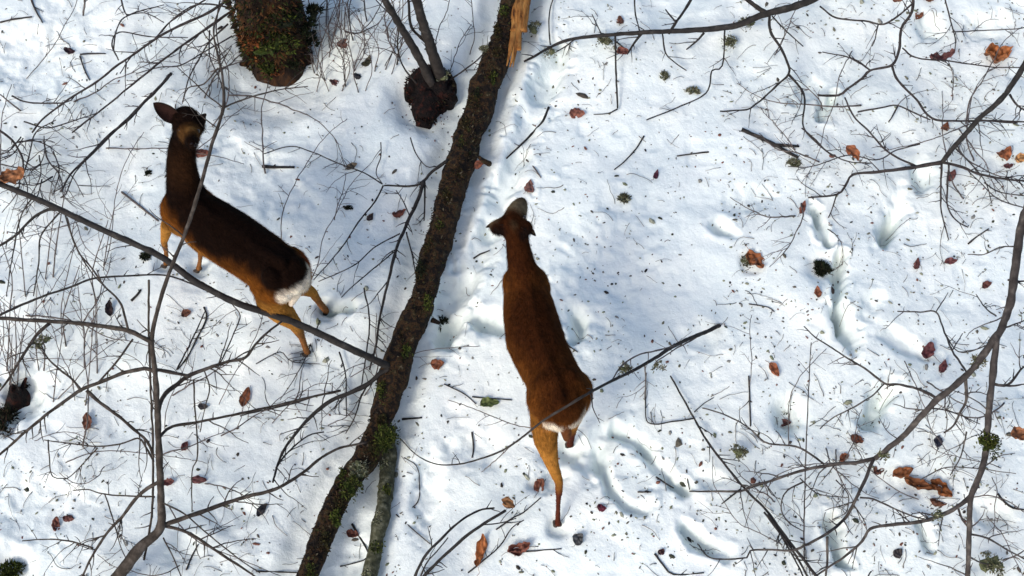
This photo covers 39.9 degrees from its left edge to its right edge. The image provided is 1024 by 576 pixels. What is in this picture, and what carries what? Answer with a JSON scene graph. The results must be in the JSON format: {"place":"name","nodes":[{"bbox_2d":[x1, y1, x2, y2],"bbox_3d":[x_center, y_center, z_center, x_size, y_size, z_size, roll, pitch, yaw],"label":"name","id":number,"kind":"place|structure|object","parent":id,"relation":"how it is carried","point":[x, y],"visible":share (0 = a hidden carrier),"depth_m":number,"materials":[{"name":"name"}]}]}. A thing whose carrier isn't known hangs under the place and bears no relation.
{"place":"outdoors","nodes":[
{"label":"outdoors","id":0,"kind":"place"},
{"bbox_2d":[360,54,370,67],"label":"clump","id":1,"kind":"object","parent":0,"point":[366,62],"visible":0.85,"depth_m":8.96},
{"bbox_2d":[0,0,1023,575],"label":"snow ground","id":2,"kind":"structure","parent":0,"point":[448,496],"depth_m":8.20,"materials":[{"name":"snow"}]},
{"bbox_2d":[0,166,23,183],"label":"fallen leaf","id":3,"kind":"object","parent":2,"relation":"on","point":[11,176],"visible":1,"depth_m":7.49,"materials":[{"name":"plant"}]},
{"bbox_2d":[0,558,26,575],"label":"moss cushion","id":4,"kind":"object","parent":2,"relation":"on","point":[6,569],"visible":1,"depth_m":7.40,"materials":[{"name":"plant"}]},
{"bbox_2d":[0,377,30,436],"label":"rotten stub","id":5,"kind":"object","parent":2,"relation":"on","point":[16,400],"visible":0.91,"depth_m":7.88,"materials":[{"name":"brown wood"}]},
{"bbox_2d":[0,16,31,22],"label":"twig","id":6,"kind":"object","parent":2,"relation":"on","point":[10,19],"visible":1,"depth_m":9.08,"materials":[{"name":"wood"}]},
{"bbox_2d":[31,0,43,22],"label":"twig","id":7,"kind":"object","parent":2,"relation":"on","point":[34,7],"visible":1,"depth_m":9.13,"materials":[{"name":"wood"}]},
{"bbox_2d":[51,516,59,530],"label":"fallen leaf","id":8,"kind":"object","parent":2,"relation":"on","point":[55,524],"visible":1,"depth_m":7.52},
{"bbox_2d":[0,75,115,266],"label":"thin shrub","id":9,"kind":"object","parent":2,"relation":"on","point":[32,140],"visible":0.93,"depth_m":8.51,"materials":[{"name":"brown plant"}]},
{"bbox_2d":[61,515,73,521],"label":"fallen leaf","id":10,"kind":"object","parent":2,"relation":"on","point":[66,518],"visible":1,"depth_m":7.53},
{"bbox_2d":[61,47,74,53],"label":"fallen leaf","id":11,"kind":"object","parent":2,"relation":"on","point":[69,50],"visible":1,"depth_m":9.02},
{"bbox_2d":[0,132,163,454],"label":"upright shrub","id":12,"kind":"object","parent":2,"relation":"on","point":[62,335],"visible":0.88,"depth_m":7.92,"materials":[{"name":"grey plant"}]},
{"bbox_2d":[82,412,91,432],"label":"fallen leaf","id":13,"kind":"object","parent":2,"relation":"on","point":[84,417],"visible":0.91,"depth_m":7.78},
{"bbox_2d":[105,300,112,319],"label":"fallen leaf","id":14,"kind":"object","parent":2,"relation":"on","point":[108,309],"visible":1,"depth_m":8.08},
{"bbox_2d":[121,191,158,220],"bbox_3d":[-2.242,-0.483,8.460,0.343,0.050,0.037,38,68,18],"label":"twig","id":15,"kind":"object","parent":2,"relation":"on","point":[138,205],"visible":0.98,"depth_m":8.44,"materials":[{"name":"wood"}]},
{"bbox_2d":[138,252,151,262],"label":"moss clump","id":16,"kind":"object","parent":2,"relation":"on","point":[144,256],"visible":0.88,"depth_m":8.25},
{"bbox_2d":[164,478,173,485],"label":"fallen leaf","id":17,"kind":"object","parent":2,"relation":"on","point":[168,482],"visible":0.77,"depth_m":7.63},
{"bbox_2d":[179,441,187,451],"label":"fallen leaf","id":18,"kind":"object","parent":2,"relation":"on","point":[184,444],"visible":0.84,"depth_m":7.74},
{"bbox_2d":[179,309,190,316],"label":"fallen leaf","id":19,"kind":"object","parent":2,"relation":"on","point":[185,312],"visible":1,"depth_m":8.08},
{"bbox_2d":[26,0,345,207],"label":"twiggy shrub","id":20,"kind":"object","parent":2,"relation":"on","point":[134,112],"visible":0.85,"depth_m":8.71,"materials":[{"name":"brown plant"}]},
{"bbox_2d":[178,307,206,368],"bbox_3d":[-1.799,0.290,8.019,0.061,0.020,0.417,13,63,7],"label":"twig","id":21,"kind":"object","parent":2,"relation":"on","point":[195,339],"visible":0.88,"depth_m":8.02,"materials":[{"name":"wood"}]},
{"bbox_2d":[0,181,390,368],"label":"leaning stick","id":22,"kind":"object","parent":2,"relation":"on","point":[198,283],"visible":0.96,"depth_m":7.54,"materials":[{"name":"wood"}]},
{"bbox_2d":[190,475,206,483],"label":"fallen leaf","id":23,"kind":"object","parent":2,"relation":"on","point":[197,479],"visible":0.93,"depth_m":7.63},
{"bbox_2d":[196,149,207,157],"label":"fallen leaf","id":24,"kind":"object","parent":2,"relation":"on","point":[201,151],"visible":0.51,"depth_m":8.59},
{"bbox_2d":[196,403,207,409],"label":"fallen leaf","id":25,"kind":"object","parent":2,"relation":"on","point":[201,406],"visible":0.88,"depth_m":7.84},
{"bbox_2d":[0,0,474,575],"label":"bare sapling","id":26,"kind":"object","parent":2,"relation":"on","point":[138,548],"visible":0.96,"depth_m":7.11,"materials":[{"name":"brown plant"}]},
{"bbox_2d":[153,102,328,356],"bbox_3d":[-1.468,-0.264,7.675,1.114,1.452,0.511,35,67,17],"label":"deer","id":27,"kind":"object","parent":2,"relation":"on","point":[272,271],"visible":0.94,"depth_m":7.36},
{"bbox_2d":[239,387,249,405],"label":"fallen leaf","id":28,"kind":"object","parent":2,"relation":"on","point":[246,398],"visible":0.89,"depth_m":7.84,"materials":[{"name":"plant"}]},
{"bbox_2d":[256,503,266,516],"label":"fallen leaf","id":29,"kind":"object","parent":2,"relation":"on","point":[261,508],"visible":0.92,"depth_m":7.55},
{"bbox_2d":[220,0,326,86],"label":"tree stump","id":30,"kind":"object","parent":2,"relation":"on","point":[274,39],"visible":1,"depth_m":8.78,"materials":[{"name":"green plant"}]},
{"bbox_2d":[256,570,296,572],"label":"twig","id":31,"kind":"object","parent":2,"relation":"on","point":[276,571],"visible":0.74,"depth_m":7.44,"materials":[{"name":"wood"}]},
{"bbox_2d":[262,165,294,168],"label":"twig","id":32,"kind":"object","parent":2,"relation":"on","point":[276,167],"visible":1,"depth_m":8.61,"materials":[{"name":"wood"}]},
{"bbox_2d":[229,77,390,508],"bbox_3d":[-1.150,-0.134,8.266,1.008,0.342,3.075,0,62,0],"label":"forked branch","id":33,"kind":"object","parent":2,"relation":"on","point":[365,385],"visible":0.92,"depth_m":7.80,"materials":[{"name":"brown plant"}]},
{"bbox_2d":[337,39,347,47],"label":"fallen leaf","id":34,"kind":"object","parent":2,"relation":"on","point":[343,45],"visible":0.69,"depth_m":9.09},
{"bbox_2d":[342,162,356,169],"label":"fallen leaf","id":35,"kind":"object","parent":2,"relation":"on","point":[353,165],"visible":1,"depth_m":8.58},
{"bbox_2d":[251,137,448,369],"bbox_3d":[-0.791,-0.388,8.380,1.045,0.249,1.768,-21,64,-11],"label":"broken limb","id":36,"kind":"object","parent":2,"relation":"on","point":[422,183],"visible":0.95,"depth_m":8.30,"materials":[{"name":"brown plant"}]},
{"bbox_2d":[344,529,358,537],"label":"fallen leaf","id":37,"kind":"object","parent":2,"relation":"on","point":[351,533],"visible":1,"depth_m":7.55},
{"bbox_2d":[351,523,367,551],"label":"twig","id":38,"kind":"object","parent":2,"relation":"on","point":[354,528],"visible":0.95,"depth_m":7.54,"materials":[{"name":"wood"}]},
{"bbox_2d":[361,425,396,575],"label":"fallen pole","id":39,"kind":"object","parent":2,"relation":"on","point":[382,512],"visible":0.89,"depth_m":7.49,"materials":[{"name":"wood"}]},
{"bbox_2d":[392,209,405,217],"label":"fallen leaf","id":40,"kind":"object","parent":2,"relation":"on","point":[398,213],"visible":1,"depth_m":8.42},
{"bbox_2d":[400,457,419,513],"bbox_3d":[-0.550,1.075,7.652,0.105,0.050,0.332,0,62,0],"label":"twig","id":41,"kind":"object","parent":2,"relation":"on","point":[419,483],"visible":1,"depth_m":7.68,"materials":[{"name":"wood"}]},
{"bbox_2d":[296,0,530,575],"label":"fallen log","id":42,"kind":"object","parent":2,"relation":"on","point":[463,155],"visible":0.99,"depth_m":8.06,"materials":[{"name":"wood"}]},
{"bbox_2d":[473,160,482,168],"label":"fallen leaf","id":43,"kind":"object","parent":42,"relation":"on","point":[478,164],"visible":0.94,"depth_m":8.48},
{"bbox_2d":[396,514,430,543],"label":"twig","id":44,"kind":"object","parent":2,"relation":"on","point":[415,531],"visible":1,"depth_m":7.52,"materials":[{"name":"wood"}]},
{"bbox_2d":[338,0,503,128],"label":"coppice stool","id":45,"kind":"object","parent":2,"relation":"on","point":[430,93],"visible":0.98,"depth_m":8.77,"materials":[{"name":"brown wood"}]},
{"bbox_2d":[305,0,539,92],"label":"wiry shrub","id":46,"kind":"object","parent":2,"relation":"on","point":[386,32],"visible":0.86,"depth_m":8.96,"materials":[{"name":"grey plant"}]},
{"bbox_2d":[426,359,443,369],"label":"fallen leaf","id":47,"kind":"object","parent":2,"relation":"on","point":[436,364],"visible":1,"depth_m":7.95,"materials":[{"name":"plant"}]},
{"bbox_2d":[438,315,448,332],"bbox_3d":[-0.424,0.198,8.195,0.094,0.053,0.119,38,68,18],"label":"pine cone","id":48,"kind":"object","parent":2,"relation":"on","point":[443,320],"visible":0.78,"depth_m":8.20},
{"bbox_2d":[444,383,475,403],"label":"twig","id":49,"kind":"object","parent":2,"relation":"on","point":[458,390],"visible":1,"depth_m":7.88,"materials":[{"name":"wood"}]},
{"bbox_2d":[414,494,528,575],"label":"bent stalks","id":50,"kind":"object","parent":2,"relation":"on","point":[448,551],"visible":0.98,"depth_m":7.34,"materials":[{"name":"brown plant"}]},
{"bbox_2d":[501,496,514,509],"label":"fallen leaf","id":51,"kind":"object","parent":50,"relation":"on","point":[507,501],"visible":1,"depth_m":7.45,"materials":[{"name":"plant"}]},
{"bbox_2d":[471,432,473,457],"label":"twig","id":52,"kind":"object","parent":2,"relation":"on","point":[472,444],"visible":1,"depth_m":7.78,"materials":[{"name":"wood"}]},
{"bbox_2d":[474,534,487,572],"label":"fallen leaf","id":53,"kind":"object","parent":2,"relation":"on","point":[481,545],"visible":1,"depth_m":7.46,"materials":[{"name":"plant"}]},
{"bbox_2d":[476,397,498,406],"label":"clump","id":54,"kind":"object","parent":2,"relation":"on","point":[487,402],"visible":1,"depth_m":7.85,"materials":[{"name":"plant"}]},
{"bbox_2d":[0,0,1023,575],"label":"bark litter","id":55,"kind":"object","parent":2,"relation":"on","point":[678,440],"visible":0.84,"depth_m":8.05,"materials":[{"name":"wood"}]},
{"bbox_2d":[0,0,1023,575],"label":"twig litter","id":56,"kind":"object","parent":2,"relation":"on","point":[610,324],"visible":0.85,"depth_m":8.05,"materials":[{"name":"wood"}]},
{"bbox_2d":[504,541,530,555],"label":"fallen leaf","id":57,"kind":"object","parent":2,"relation":"on","point":[521,548],"visible":1,"depth_m":7.45,"materials":[{"name":"plant"}]},
{"bbox_2d":[496,497,540,529],"bbox_3d":[0.046,1.221,7.549,0.300,0.013,0.054,-35,67,-17],"label":"twig","id":58,"kind":"object","parent":2,"relation":"on","point":[518,515],"visible":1,"depth_m":7.55,"materials":[{"name":"wood"}]},
{"bbox_2d":[506,106,549,158],"bbox_3d":[0.101,-0.955,8.739,0.048,0.046,0.474,34,67,17],"label":"twig","id":59,"kind":"object","parent":2,"relation":"on","point":[531,134],"visible":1,"depth_m":8.75,"materials":[{"name":"wood"}]},
{"bbox_2d":[523,179,533,193],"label":"fallen leaf","id":60,"kind":"object","parent":2,"relation":"on","point":[528,187],"visible":1,"depth_m":8.49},
{"bbox_2d":[533,478,544,491],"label":"fallen leaf","id":61,"kind":"object","parent":2,"relation":"on","point":[537,483],"visible":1,"depth_m":7.66,"materials":[{"name":"plant"}]},
{"bbox_2d":[486,196,594,527],"bbox_3d":[0.143,0.395,7.426,0.382,1.189,1.465,-17,63,-9],"label":"deer","id":62,"kind":"object","parent":2,"relation":"on","point":[553,376],"visible":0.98,"depth_m":7.14},
{"bbox_2d":[526,548,567,556],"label":"twig","id":63,"kind":"object","parent":2,"relation":"on","point":[546,550],"visible":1,"depth_m":7.46,"materials":[{"name":"wood"}]},
{"bbox_2d":[400,324,720,471],"bbox_3d":[0.386,0.545,7.316,1.938,1.157,0.788,-15,63,-8],"label":"arched stick","id":64,"kind":"object","parent":2,"relation":"on","point":[626,368],"visible":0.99,"depth_m":7.29,"materials":[{"name":"wood"}]},
{"bbox_2d":[567,108,584,118],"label":"fallen leaf","id":65,"kind":"object","parent":2,"relation":"on","point":[577,112],"visible":1,"depth_m":8.77,"materials":[{"name":"plant"}]},
{"bbox_2d":[572,533,582,545],"bbox_3d":[0.346,1.334,7.465,0.061,0.040,0.071,0,62,0],"label":"pine cone","id":66,"kind":"object","parent":2,"relation":"on","point":[578,539],"visible":1,"depth_m":7.47,"materials":[{"name":"plant"}]},
{"bbox_2d":[595,504,605,511],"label":"fallen leaf","id":67,"kind":"object","parent":2,"relation":"on","point":[601,507],"visible":1,"depth_m":7.54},
{"bbox_2d":[616,15,623,24],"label":"fallen leaf","id":68,"kind":"object","parent":2,"relation":"on","point":[620,20],"visible":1,"depth_m":9.08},
{"bbox_2d":[614,46,627,54],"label":"fallen leaf","id":69,"kind":"object","parent":2,"relation":"on","point":[622,50],"visible":1,"depth_m":8.86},
{"bbox_2d":[617,192,631,203],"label":"lichen clump","id":70,"kind":"object","parent":2,"relation":"on","point":[623,197],"visible":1,"depth_m":8.46,"materials":[{"name":"plant"}]},
{"bbox_2d":[614,135,644,169],"bbox_3d":[0.721,-0.821,8.623,0.020,0.028,0.316,34,67,16],"label":"twig","id":71,"kind":"object","parent":2,"relation":"on","point":[631,153],"visible":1,"depth_m":8.63,"materials":[{"name":"wood"}]},
{"bbox_2d":[660,69,669,82],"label":"lichen clump","id":72,"kind":"object","parent":2,"relation":"on","point":[665,74],"visible":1,"depth_m":8.88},
{"bbox_2d":[654,554,703,575],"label":"twig","id":73,"kind":"object","parent":2,"relation":"on","point":[663,565],"visible":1,"depth_m":7.39,"materials":[{"name":"wood"}]},
{"bbox_2d":[522,0,853,160],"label":"fallen branch","id":74,"kind":"object","parent":2,"relation":"on","point":[749,21],"visible":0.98,"depth_m":8.86,"materials":[{"name":"wood"}]},
{"bbox_2d":[683,85,700,94],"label":"lichen clump","id":75,"kind":"object","parent":2,"relation":"on","point":[695,90],"visible":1,"depth_m":8.83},
{"bbox_2d":[677,151,708,156],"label":"twig","id":76,"kind":"object","parent":2,"relation":"on","point":[694,153],"visible":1,"depth_m":8.62,"materials":[{"name":"wood"}]},
{"bbox_2d":[645,373,833,575],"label":"fallen branch","id":77,"kind":"object","parent":2,"relation":"on","point":[783,535],"visible":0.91,"depth_m":7.50,"materials":[{"name":"wood"}]},
{"bbox_2d":[740,376,750,426],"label":"twig","id":78,"kind":"object","parent":2,"relation":"on","point":[749,402],"visible":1,"depth_m":7.83,"materials":[{"name":"wood"}]},
{"bbox_2d":[739,253,751,266],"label":"lichen clump","id":79,"kind":"object","parent":2,"relation":"on","point":[744,261],"visible":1,"depth_m":8.28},
{"bbox_2d":[746,246,764,267],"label":"fallen leaf","id":80,"kind":"object","parent":2,"relation":"on","point":[751,254],"visible":1,"depth_m":8.27,"materials":[{"name":"plant"}]},
{"bbox_2d":[741,128,798,158],"bbox_3d":[1.592,-0.907,8.661,0.387,0.054,0.085,23,64,12],"label":"stick","id":81,"kind":"object","parent":2,"relation":"on","point":[780,146],"visible":0.95,"depth_m":8.65,"materials":[{"name":"wood"}]},
{"bbox_2d":[765,360,778,375],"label":"fallen leaf","id":82,"kind":"object","parent":2,"relation":"on","point":[773,367],"visible":1,"depth_m":7.93,"materials":[{"name":"plant"}]},
{"bbox_2d":[781,419,790,426],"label":"fallen leaf","id":83,"kind":"object","parent":2,"relation":"on","point":[785,422],"visible":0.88,"depth_m":7.93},
{"bbox_2d":[786,156,802,166],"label":"lichen clump","id":84,"kind":"object","parent":2,"relation":"on","point":[794,161],"visible":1,"depth_m":8.60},
{"bbox_2d":[798,200,805,215],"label":"fallen leaf","id":85,"kind":"object","parent":2,"relation":"on","point":[804,206],"visible":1,"depth_m":8.47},
{"bbox_2d":[786,342,819,556],"bbox_3d":[1.515,0.871,7.305,0.177,0.844,0.905,0,62,0],"label":"straight shoot","id":86,"kind":"object","parent":2,"relation":"on","point":[805,478],"visible":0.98,"depth_m":7.30,"materials":[{"name":"brown plant"}]},
{"bbox_2d":[814,285,821,300],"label":"fallen leaf","id":87,"kind":"object","parent":2,"relation":"on","point":[817,292],"visible":1,"depth_m":8.13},
{"bbox_2d":[812,259,835,277],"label":"moss clump","id":88,"kind":"object","parent":2,"relation":"on","point":[821,268],"visible":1,"depth_m":8.25,"materials":[{"name":"plant"}]},
{"bbox_2d":[837,453,848,461],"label":"fallen leaf","id":89,"kind":"object","parent":2,"relation":"on","point":[842,455],"visible":0.84,"depth_m":7.73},
{"bbox_2d":[842,143,859,160],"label":"fallen leaf","id":90,"kind":"object","parent":2,"relation":"on","point":[853,151],"visible":1,"depth_m":8.48,"materials":[{"name":"plant"}]},
{"bbox_2d":[847,434,863,443],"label":"fallen leaf","id":91,"kind":"object","parent":2,"relation":"on","point":[859,439],"visible":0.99,"depth_m":7.77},
{"bbox_2d":[689,205,1023,575],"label":"spreading bough","id":92,"kind":"object","parent":2,"relation":"on","point":[988,443],"visible":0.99,"depth_m":7.32,"materials":[{"name":"grey plant"}]},
{"bbox_2d":[730,0,1023,269],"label":"bare shrub","id":93,"kind":"object","parent":2,"relation":"on","point":[991,108],"visible":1,"depth_m":8.55,"materials":[{"name":"brown plant"}]},
{"bbox_2d":[873,466,883,474],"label":"fallen leaf","id":94,"kind":"object","parent":2,"relation":"on","point":[876,471],"visible":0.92,"depth_m":7.69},
{"bbox_2d":[891,548,901,558],"bbox_3d":[2.031,1.399,7.449,0.059,0.022,0.057,9,62,5],"label":"pine cone","id":95,"kind":"object","parent":2,"relation":"on","point":[897,553],"visible":1,"depth_m":7.45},
{"bbox_2d":[893,467,912,478],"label":"fallen leaf","id":96,"kind":"object","parent":2,"relation":"on","point":[901,472],"visible":1,"depth_m":7.67,"materials":[{"name":"plant"}]},
{"bbox_2d":[913,258,919,268],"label":"fallen leaf","id":97,"kind":"object","parent":2,"relation":"on","point":[916,263],"visible":1,"depth_m":8.30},
{"bbox_2d":[894,474,941,489],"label":"fallen leaf","id":98,"kind":"object","parent":2,"relation":"on","point":[917,483],"visible":1,"depth_m":7.66,"materials":[{"name":"plant"}]},
{"bbox_2d":[914,11,923,21],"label":"fallen leaf","id":99,"kind":"object","parent":2,"relation":"on","point":[920,15],"visible":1,"depth_m":9.15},
{"bbox_2d":[921,342,935,359],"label":"fallen leaf","id":100,"kind":"object","parent":2,"relation":"on","point":[929,349],"visible":1,"depth_m":8.02,"materials":[{"name":"plant"}]},
{"bbox_2d":[925,496,946,506],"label":"fallen leaf","id":101,"kind":"object","parent":2,"relation":"on","point":[934,502],"visible":0.98,"depth_m":7.62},
{"bbox_2d":[934,435,942,449],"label":"fallen leaf","id":102,"kind":"object","parent":2,"relation":"on","point":[937,442],"visible":0.94,"depth_m":7.74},
{"bbox_2d":[926,478,952,496],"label":"fallen leaf","id":103,"kind":"object","parent":2,"relation":"on","point":[946,492],"visible":0.95,"depth_m":7.65,"materials":[{"name":"plant"}]},
{"bbox_2d":[924,48,954,59],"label":"fallen leaf","id":104,"kind":"object","parent":2,"relation":"on","point":[946,55],"visible":0.98,"depth_m":8.85,"materials":[{"name":"plant"}]},
{"bbox_2d":[939,360,946,373],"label":"fallen leaf","id":105,"kind":"object","parent":2,"relation":"on","point":[942,366],"visible":1,"depth_m":7.96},
{"bbox_2d":[941,257,957,263],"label":"fallen leaf","id":106,"kind":"object","parent":2,"relation":"on","point":[951,260],"visible":1,"depth_m":8.31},
{"bbox_2d":[949,169,955,184],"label":"fallen leaf","id":107,"kind":"object","parent":2,"relation":"on","point":[953,173],"visible":0.72,"depth_m":8.57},
{"bbox_2d":[980,281,991,288],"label":"fallen leaf","id":108,"kind":"object","parent":2,"relation":"on","point":[986,284],"visible":1,"depth_m":8.23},
{"bbox_2d":[980,42,1012,63],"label":"fallen leaf","id":109,"kind":"object","parent":2,"relation":"on","point":[1003,53],"visible":1,"depth_m":8.97,"materials":[{"name":"plant"}]},
{"bbox_2d":[996,146,1011,160],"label":"fallen leaf","id":110,"kind":"object","parent":2,"relation":"on","point":[1006,154],"visible":1,"depth_m":8.61,"materials":[{"name":"plant"}]},
{"bbox_2d":[997,493,1023,510],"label":"twig","id":111,"kind":"object","parent":2,"relation":"on","point":[1006,504],"visible":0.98,"depth_m":7.56,"materials":[{"name":"wood"}]},
{"bbox_2d":[1007,426,1023,440],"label":"fallen leaf","id":112,"kind":"object","parent":2,"relation":"on","point":[1017,432],"visible":1,"depth_m":7.37,"materials":[{"name":"plant"}]},
{"bbox_2d":[1011,153,1023,162],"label":"fallen leaf","id":113,"kind":"object","parent":2,"relation":"on","point":[1019,157],"visible":1,"depth_m":8.60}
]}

